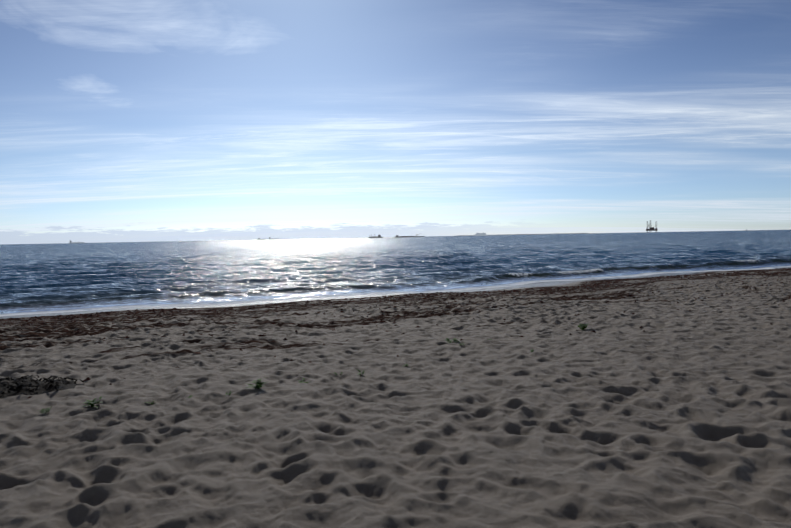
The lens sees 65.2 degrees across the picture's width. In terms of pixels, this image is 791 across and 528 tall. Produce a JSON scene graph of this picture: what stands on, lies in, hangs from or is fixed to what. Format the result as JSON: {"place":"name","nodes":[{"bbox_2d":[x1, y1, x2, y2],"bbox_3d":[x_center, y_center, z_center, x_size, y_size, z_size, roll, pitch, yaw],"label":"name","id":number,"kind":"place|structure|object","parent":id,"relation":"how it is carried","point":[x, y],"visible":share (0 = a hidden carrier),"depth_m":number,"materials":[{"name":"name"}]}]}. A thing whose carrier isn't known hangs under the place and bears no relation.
{"place":"outdoors","nodes":[
{"label":"outdoors","id":0,"kind":"place"},
{"bbox_2d":[0,267,790,527],"bbox_3d":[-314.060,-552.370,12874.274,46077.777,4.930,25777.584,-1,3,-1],"label":"beach ground","id":1,"kind":"structure","parent":0,"point":[673,418],"depth_m":5.72,"materials":[{"name":"beige sand"}]},
{"bbox_2d":[0,375,84,398],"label":"seaweed heap","id":2,"kind":"object","parent":1,"relation":"on","point":[26,385],"visible":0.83,"depth_m":7.17,"materials":[{"name":"black plant"}]},
{"bbox_2d":[37,406,51,413],"bbox_3d":[-3.444,1.448,6.073,0.097,0.088,0.152,-1,3,8],"label":"sea rocket plant","id":3,"kind":"object","parent":1,"relation":"on","point":[45,409],"visible":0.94,"depth_m":6.07,"materials":[{"name":"green plant"}]},
{"bbox_2d":[82,396,102,407],"bbox_3d":[-3.023,1.396,6.183,0.225,0.098,0.280,-1,3,-1],"label":"sea rocket plant","id":4,"kind":"object","parent":1,"relation":"on","point":[90,403],"visible":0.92,"depth_m":6.16,"materials":[{"name":"green plant"}]},
{"bbox_2d":[245,377,268,388],"bbox_3d":[-1.520,1.335,6.841,0.284,0.132,0.255,1,3,43],"label":"sea rocket plant","id":5,"kind":"object","parent":1,"relation":"on","point":[258,383],"visible":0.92,"depth_m":6.82,"materials":[{"name":"green plant"}]},
{"bbox_2d":[0,268,790,398],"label":"seaweed","id":6,"kind":"object","parent":1,"relation":"on","point":[307,301],"visible":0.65,"depth_m":18.50,"materials":[{"name":"brown plant"}]},
{"bbox_2d":[444,338,459,342],"bbox_3d":[0.959,1.257,10.072,0.338,0.153,0.284,1,3,41],"label":"sea rocket plant","id":7,"kind":"object","parent":1,"relation":"on","point":[448,340],"visible":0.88,"depth_m":10.06,"materials":[{"name":"green plant"}]},
{"bbox_2d":[577,323,589,329],"bbox_3d":[3.405,1.143,11.190,0.314,0.152,0.340,-1,3,-1],"label":"sea rocket plant","id":8,"kind":"object","parent":1,"relation":"on","point":[582,326],"visible":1,"depth_m":11.19,"materials":[{"name":"green plant"}]},
{"bbox_2d":[0,230,790,316],"bbox_3d":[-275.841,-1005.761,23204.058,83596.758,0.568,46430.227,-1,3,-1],"label":"sea water","id":9,"kind":"structure","parent":0,"point":[53,278],"depth_m":51.86,"materials":[{"name":"blue liquid"}]},
{"bbox_2d":[394,234,423,237],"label":"ship","id":10,"kind":"object","parent":9,"relation":"on","point":[397,236],"visible":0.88,"depth_m":2490.97},
{"bbox_2d":[474,232,486,235],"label":"ship","id":11,"kind":"object","parent":9,"relation":"in","point":[480,234],"visible":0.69,"depth_m":4938.80},
{"bbox_2d":[457,233,591,235],"bbox_3d":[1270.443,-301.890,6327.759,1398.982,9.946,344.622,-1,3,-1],"label":"coastline","id":12,"kind":"structure","parent":9,"relation":"on","point":[531,234],"depth_m":6284.88,"materials":[{"name":"grey"}]},
{"bbox_2d":[646,225,657,232],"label":"jack up rig","id":13,"kind":"object","parent":9,"relation":"on","point":[651,228],"visible":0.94,"depth_m":3669.47},
{"bbox_2d":[0,0,790,243],"label":"sky","id":14,"kind":"structure","parent":0,"point":[121,120],"materials":[{"name":"blue"}]}
]}

